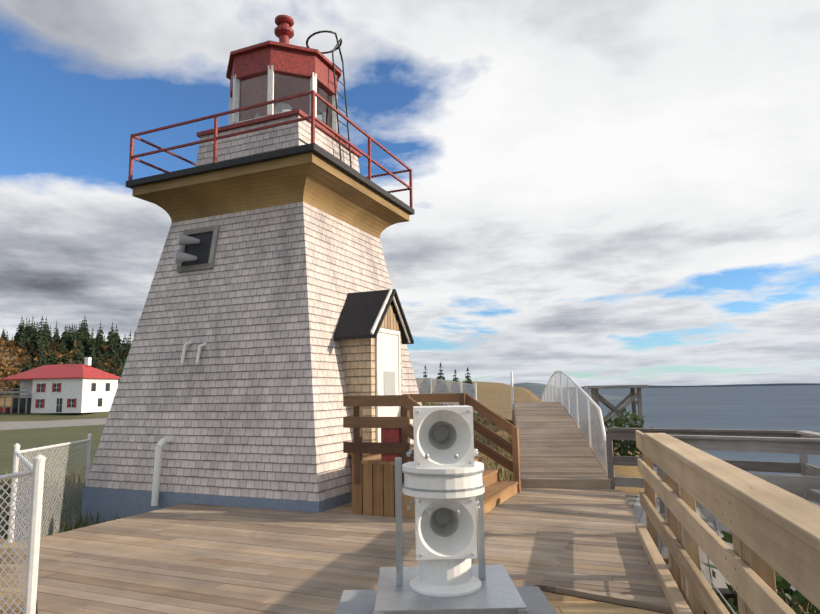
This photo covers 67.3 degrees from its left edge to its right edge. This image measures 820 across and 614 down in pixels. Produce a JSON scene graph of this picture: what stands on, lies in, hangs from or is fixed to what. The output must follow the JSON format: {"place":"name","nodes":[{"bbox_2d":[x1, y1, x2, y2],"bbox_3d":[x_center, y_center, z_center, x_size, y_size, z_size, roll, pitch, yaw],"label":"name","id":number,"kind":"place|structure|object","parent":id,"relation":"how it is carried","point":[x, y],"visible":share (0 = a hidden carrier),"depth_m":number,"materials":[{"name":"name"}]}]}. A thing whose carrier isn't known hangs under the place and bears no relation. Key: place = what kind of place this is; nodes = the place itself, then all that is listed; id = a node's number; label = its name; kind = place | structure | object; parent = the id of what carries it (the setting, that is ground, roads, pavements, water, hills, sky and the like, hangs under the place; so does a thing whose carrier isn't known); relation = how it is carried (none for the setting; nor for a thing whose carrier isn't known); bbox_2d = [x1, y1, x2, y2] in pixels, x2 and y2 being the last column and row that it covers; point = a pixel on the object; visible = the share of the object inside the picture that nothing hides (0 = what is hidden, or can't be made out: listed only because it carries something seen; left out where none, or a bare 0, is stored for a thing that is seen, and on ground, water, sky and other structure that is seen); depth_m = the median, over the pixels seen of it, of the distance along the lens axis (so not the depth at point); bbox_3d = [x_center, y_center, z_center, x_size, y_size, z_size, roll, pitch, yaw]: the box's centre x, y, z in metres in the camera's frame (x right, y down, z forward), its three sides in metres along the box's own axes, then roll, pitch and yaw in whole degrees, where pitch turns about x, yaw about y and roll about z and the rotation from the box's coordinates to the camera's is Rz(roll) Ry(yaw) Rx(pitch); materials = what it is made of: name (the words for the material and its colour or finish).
{"place":"outdoors","nodes":[
{"label":"outdoors","id":0,"kind":"place"},
{"bbox_2d":[0,347,815,613],"bbox_3d":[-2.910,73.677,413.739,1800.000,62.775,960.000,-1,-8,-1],"label":"terrain","id":1,"kind":"structure","parent":0,"point":[28,430],"depth_m":55.90,"materials":[{"name":"green plant"}]},
{"bbox_2d":[0,407,9,411],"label":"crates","id":2,"kind":"object","parent":1,"relation":"on","point":[7,409],"visible":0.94,"depth_m":96.95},
{"bbox_2d":[0,388,31,413],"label":"house porch","id":3,"kind":"object","parent":1,"relation":"on","point":[5,392],"visible":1,"depth_m":95.96,"materials":[{"name":"grey wood"}]},
{"bbox_2d":[0,454,45,613],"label":"fence posts","id":4,"kind":"object","parent":1,"relation":"on","point":[37,474],"visible":1,"depth_m":4.22,"materials":[{"name":"metal"}]},
{"bbox_2d":[0,475,31,613],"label":"fence","id":5,"kind":"object","parent":4,"relation":"attached to","point":[10,536],"depth_m":4.25,"materials":[{"name":"white metal"}]},
{"bbox_2d":[8,434,91,542],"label":"fence posts","id":6,"kind":"object","parent":1,"relation":"on","point":[17,451],"visible":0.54,"depth_m":6.85,"materials":[{"name":"white metal"}]},
{"bbox_2d":[11,441,88,602],"bbox_3d":[-4.184,2.304,7.033,0.559,1.450,6.426,3,-9,-24],"label":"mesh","id":7,"kind":"object","parent":6,"relation":"attached to","point":[25,495],"visible":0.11,"depth_m":8.24,"materials":[{"name":"grey metal"}]},
{"bbox_2d":[0,337,124,394],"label":"autumn trees","id":8,"kind":"object","parent":1,"relation":"on","point":[7,370],"depth_m":136.26,"materials":[{"name":"orange plant"}]},
{"bbox_2d":[20,378,117,412],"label":"house walls","id":9,"kind":"structure","parent":1,"relation":"on","point":[71,388],"depth_m":95.60,"materials":[{"name":"white paint"}]},
{"bbox_2d":[35,383,76,407],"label":"window shutters","id":10,"kind":"object","parent":9,"relation":"attached to","point":[43,402],"visible":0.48,"depth_m":95.53,"materials":[{"name":"red wood"}]},
{"bbox_2d":[1,364,120,379],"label":"house roof","id":11,"kind":"structure","parent":9,"relation":"on","point":[63,371],"depth_m":97.69,"materials":[{"name":"red"}]},
{"bbox_2d":[12,383,109,411],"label":"house windows","id":12,"kind":"structure","parent":9,"relation":"in","point":[23,403],"depth_m":97.33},
{"bbox_2d":[31,357,91,412],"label":"house trim","id":13,"kind":"structure","parent":9,"relation":"attached to","point":[87,361],"depth_m":96.00,"materials":[{"name":"white wood"}]},
{"bbox_2d":[81,487,351,524],"bbox_3d":[-2.291,3.345,10.750,4.330,0.828,4.330,-4,-8,23],"label":"foundation","id":14,"kind":"object","parent":1,"relation":"on","point":[106,504],"visible":0.24,"depth_m":9.03,"materials":[{"name":"concrete"}]},
{"bbox_2d":[0,315,474,396],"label":"spruce trees","id":15,"kind":"object","parent":1,"relation":"on","point":[68,339],"depth_m":147.34,"materials":[{"name":"green plant"}]},
{"bbox_2d":[85,115,421,501],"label":"lighthouse tower shingles","id":16,"kind":"object","parent":1,"relation":"on","point":[250,405],"visible":0.65,"depth_m":9.43,"materials":[{"name":"white wood"}]},
{"bbox_2d":[151,341,206,505],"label":"vent pipes","id":17,"kind":"object","parent":16,"relation":"attached to","point":[162,442],"depth_m":9.03,"materials":[{"name":"white metal"}]},
{"bbox_2d":[176,225,219,272],"bbox_3d":[-3.516,-0.962,10.227,0.750,0.750,0.180,-4,-8,23],"label":"window frame","id":18,"kind":"object","parent":16,"relation":"on","point":[215,229],"visible":0.96,"depth_m":10.15,"materials":[{"name":"grey wood"}]},
{"bbox_2d":[174,233,199,261],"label":"fog horns","id":19,"kind":"object","parent":18,"relation":"attached to","point":[182,239],"visible":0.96,"depth_m":10.09},
{"bbox_2d":[183,232,212,265],"bbox_3d":[-3.509,-0.960,10.241,0.600,0.600,0.110,-4,-8,23],"label":"window opening","id":20,"kind":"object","parent":18,"relation":"in","point":[201,250],"depth_m":10.23,"materials":[{"name":"black glass"}]},
{"bbox_2d":[132,152,408,238],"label":"cornice","id":21,"kind":"structure","parent":16,"relation":"attached to","point":[314,185],"depth_m":10.09,"materials":[{"name":"beige wood"}]},
{"bbox_2d":[125,143,414,214],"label":"gallery deck","id":22,"kind":"structure","parent":21,"relation":"on","point":[319,151],"depth_m":9.86,"materials":[{"name":"metal"}]},
{"bbox_2d":[128,90,412,207],"bbox_3d":[-2.388,-2.477,11.542,3.701,0.840,3.701,-4,-8,23],"label":"gallery railing","id":23,"kind":"object","parent":16,"relation":"on","point":[215,138],"visible":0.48,"depth_m":10.17,"materials":[{"name":"red metal"}]},
{"bbox_2d":[196,15,360,157],"bbox_3d":[-2.418,-4.310,11.792,2.180,2.620,2.180,-4,-8,23],"label":"lantern room","id":24,"kind":"object","parent":16,"relation":"on","point":[283,56],"visible":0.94,"depth_m":11.05,"materials":[{"name":"red metal"}]},
{"bbox_2d":[229,65,336,131],"bbox_3d":[-2.406,-3.579,11.692,2.052,1.005,2.052,-1,-8,-1],"label":"window frame","id":25,"kind":"object","parent":24,"relation":"attached to","point":[234,101],"visible":0.19,"depth_m":10.98,"materials":[{"name":"white wood"}]},
{"bbox_2d":[239,73,331,128],"bbox_3d":[-2.407,-3.636,11.700,1.919,0.900,1.919,-1,-8,-1],"label":"lantern glass","id":26,"kind":"object","parent":25,"relation":"in","point":[248,114],"visible":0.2,"depth_m":11.32,"materials":[{"name":"glass"}]},
{"bbox_2d":[274,102,291,113],"bbox_3d":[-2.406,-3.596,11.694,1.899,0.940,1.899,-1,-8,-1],"label":"lantern lamp","id":27,"kind":"object","parent":24,"relation":"in","point":[280,106],"depth_m":11.55,"materials":[{"name":"white glass"}]},
{"bbox_2d":[306,30,351,167],"bbox_3d":[-2.443,-3.606,11.640,2.760,3.109,0.745,-1,-8,-1],"label":"ladder","id":28,"kind":"object","parent":24,"relation":"attached to","point":[332,51],"visible":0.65,"depth_m":11.60,"materials":[{"name":"black metal"}]},
{"bbox_2d":[0,402,513,541],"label":"grass tufts","id":29,"kind":"object","parent":1,"relation":"on","point":[477,415],"visible":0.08,"depth_m":11.99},
{"bbox_2d":[36,557,668,613],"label":"deck rim joists","id":30,"kind":"object","parent":1,"relation":"on","point":[666,560],"visible":0.02,"depth_m":5.17,"materials":[{"name":"brown wood"}]},
{"bbox_2d":[0,540,664,613],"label":"new deck planks","id":31,"kind":"object","parent":30,"relation":"on","point":[562,604],"visible":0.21,"depth_m":4.62,"materials":[{"name":"beige wood"}]},
{"bbox_2d":[335,586,556,613],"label":"fog horn concrete block","id":32,"kind":"structure","parent":31,"relation":"on","point":[535,600],"depth_m":3.51,"materials":[{"name":"grey concrete"}]},
{"bbox_2d":[373,449,527,613],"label":"foghorn stand","id":33,"kind":"object","parent":32,"relation":"on","point":[497,592],"visible":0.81,"depth_m":3.06,"materials":[{"name":"silver metal"}]},
{"bbox_2d":[402,405,484,596],"bbox_3d":[0.176,0.979,3.226,0.430,0.905,0.430,-1,-8,-1],"label":"foghorn","id":34,"kind":"object","parent":33,"relation":"on","point":[446,542],"visible":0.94,"depth_m":3.10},
{"bbox_2d":[402,470,484,491],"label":"flange rings","id":35,"kind":"object","parent":34,"relation":"attached to","point":[444,475],"visible":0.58,"depth_m":3.05,"materials":[{"name":"grey metal"}]},
{"bbox_2d":[37,488,672,613],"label":"wooden deck","id":36,"kind":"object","parent":30,"relation":"on","point":[188,558],"visible":0.62,"depth_m":5.84,"materials":[{"name":"brown wood"}]},
{"bbox_2d":[339,304,401,488],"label":"entrance porch wall","id":37,"kind":"structure","parent":36,"relation":"on","point":[358,358],"depth_m":9.38,"materials":[{"name":"beige wood"}]},
{"bbox_2d":[333,289,413,343],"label":"porch roof","id":38,"kind":"structure","parent":37,"relation":"on","point":[359,314],"depth_m":9.74,"materials":[{"name":"black"}]},
{"bbox_2d":[380,305,398,330],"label":"porch gable slats","id":39,"kind":"object","parent":37,"relation":"attached to","point":[390,322],"visible":0.65,"depth_m":9.97,"materials":[{"name":"beige wood"}]},
{"bbox_2d":[384,371,395,394],"bbox_3d":[-0.322,1.256,9.779,0.006,0.460,0.420,-4,-8,23],"label":"door notice","id":40,"kind":"object","parent":37,"relation":"attached to","point":[389,383],"depth_m":9.77,"materials":[{"name":"paper"}]},
{"bbox_2d":[370,288,410,441],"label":"door","id":41,"kind":"structure","parent":37,"relation":"attached to","point":[387,351],"depth_m":9.75,"materials":[{"name":"white wood"}]},
{"bbox_2d":[348,445,517,518],"bbox_3d":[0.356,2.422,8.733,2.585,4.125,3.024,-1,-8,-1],"label":"wooden steps","id":42,"kind":"structure","parent":36,"relation":"on","point":[372,494],"depth_m":7.80,"materials":[{"name":"brown wood"}]},
{"bbox_2d":[381,428,400,460],"bbox_3d":[-0.219,1.734,7.819,0.260,0.420,0.160,-4,-8,23],"label":"red box","id":43,"kind":"object","parent":42,"relation":"on","point":[390,435],"visible":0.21,"depth_m":7.75,"materials":[{"name":"paint"}]},
{"bbox_2d":[343,393,520,492],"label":"landing railings","id":44,"kind":"object","parent":42,"relation":"attached to","point":[358,422],"depth_m":7.96,"materials":[{"name":"brown wood"}]},
{"bbox_2d":[635,430,819,613],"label":"wooden railing","id":45,"kind":"object","parent":30,"relation":"on","point":[772,528],"visible":1,"depth_m":3.01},
{"bbox_2d":[636,435,736,613],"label":"bolts","id":46,"kind":"object","parent":45,"relation":"in","point":[724,599],"visible":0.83,"depth_m":3.87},
{"bbox_2d":[427,376,476,412],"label":"fence posts","id":47,"kind":"object","parent":1,"relation":"on","point":[431,378],"visible":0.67,"depth_m":29.33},
{"bbox_2d":[418,378,475,412],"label":"chain-link fence","id":48,"kind":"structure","parent":47,"relation":"attached to","point":[424,387],"depth_m":29.63,"materials":[{"name":"grey metal"}]},
{"bbox_2d":[512,403,611,489],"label":"boardwalk ramp stringers","id":49,"kind":"object","parent":1,"relation":"on","point":[513,411],"visible":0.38,"depth_m":13.45,"materials":[{"name":"brown wood"}]},
{"bbox_2d":[511,371,513,407],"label":"ramp fence posts","id":50,"kind":"object","parent":49,"relation":"on","point":[512,399],"visible":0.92,"depth_m":18.96,"materials":[{"name":"white metal"}]},
{"bbox_2d":[513,402,610,488],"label":"boardwalk ramp planks","id":51,"kind":"object","parent":49,"relation":"on","point":[555,451],"visible":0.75,"depth_m":11.50,"materials":[{"name":"brown wood"}]},
{"bbox_2d":[542,370,607,475],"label":"ramp fence posts","id":52,"kind":"object","parent":49,"relation":"on","point":[598,408],"visible":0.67,"depth_m":12.91,"materials":[{"name":"white metal"}]},
{"bbox_2d":[543,372,605,470],"bbox_3d":[4.652,2.982,19.365,0.001,1.908,19.200,-2,-8,9],"label":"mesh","id":53,"kind":"object","parent":52,"relation":"attached to","point":[558,389],"visible":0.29,"depth_m":13.38,"materials":[{"name":"white metal"}]},
{"bbox_2d":[584,385,648,455],"bbox_3d":[6.424,3.576,19.150,1.740,2.261,1.640,-3,-8,11],"label":"timber frame stand","id":54,"kind":"object","parent":1,"relation":"on","point":[596,397],"visible":0.62,"depth_m":18.62,"materials":[{"name":"grey wood"}]},
{"bbox_2d":[575,408,819,613],"bbox_3d":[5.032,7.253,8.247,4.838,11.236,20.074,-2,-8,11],"label":"bushes","id":55,"kind":"object","parent":1,"relation":"on","point":[795,596],"visible":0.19,"depth_m":4.94,"materials":[{"name":"green plant"}]},
{"bbox_2d":[606,427,819,596],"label":"old viewing platform","id":56,"kind":"structure","parent":1,"relation":"on","point":[803,445],"depth_m":8.00,"materials":[{"name":"grey wood"}]},
{"bbox_2d":[0,0,819,387],"label":"sky","id":57,"kind":"structure","parent":0,"point":[605,192],"materials":[{"name":"white"}]},
{"bbox_2d":[513,382,624,400],"bbox_3d":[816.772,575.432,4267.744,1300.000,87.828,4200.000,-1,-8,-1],"label":"distant headland","id":58,"kind":"structure","parent":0,"point":[537,389],"depth_m":2695.95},
{"bbox_2d":[544,385,819,504],"bbox_3d":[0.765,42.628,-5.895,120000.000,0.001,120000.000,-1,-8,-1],"label":"sea water","id":59,"kind":"structure","parent":0,"point":[795,407],"depth_m":1113.50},
{"bbox_2d":[565,383,819,388],"bbox_3d":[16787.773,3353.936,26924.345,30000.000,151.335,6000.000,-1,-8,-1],"label":"shore","id":60,"kind":"structure","parent":0,"point":[779,384],"depth_m":27327.14,"materials":[{"name":"blue"}]}
]}

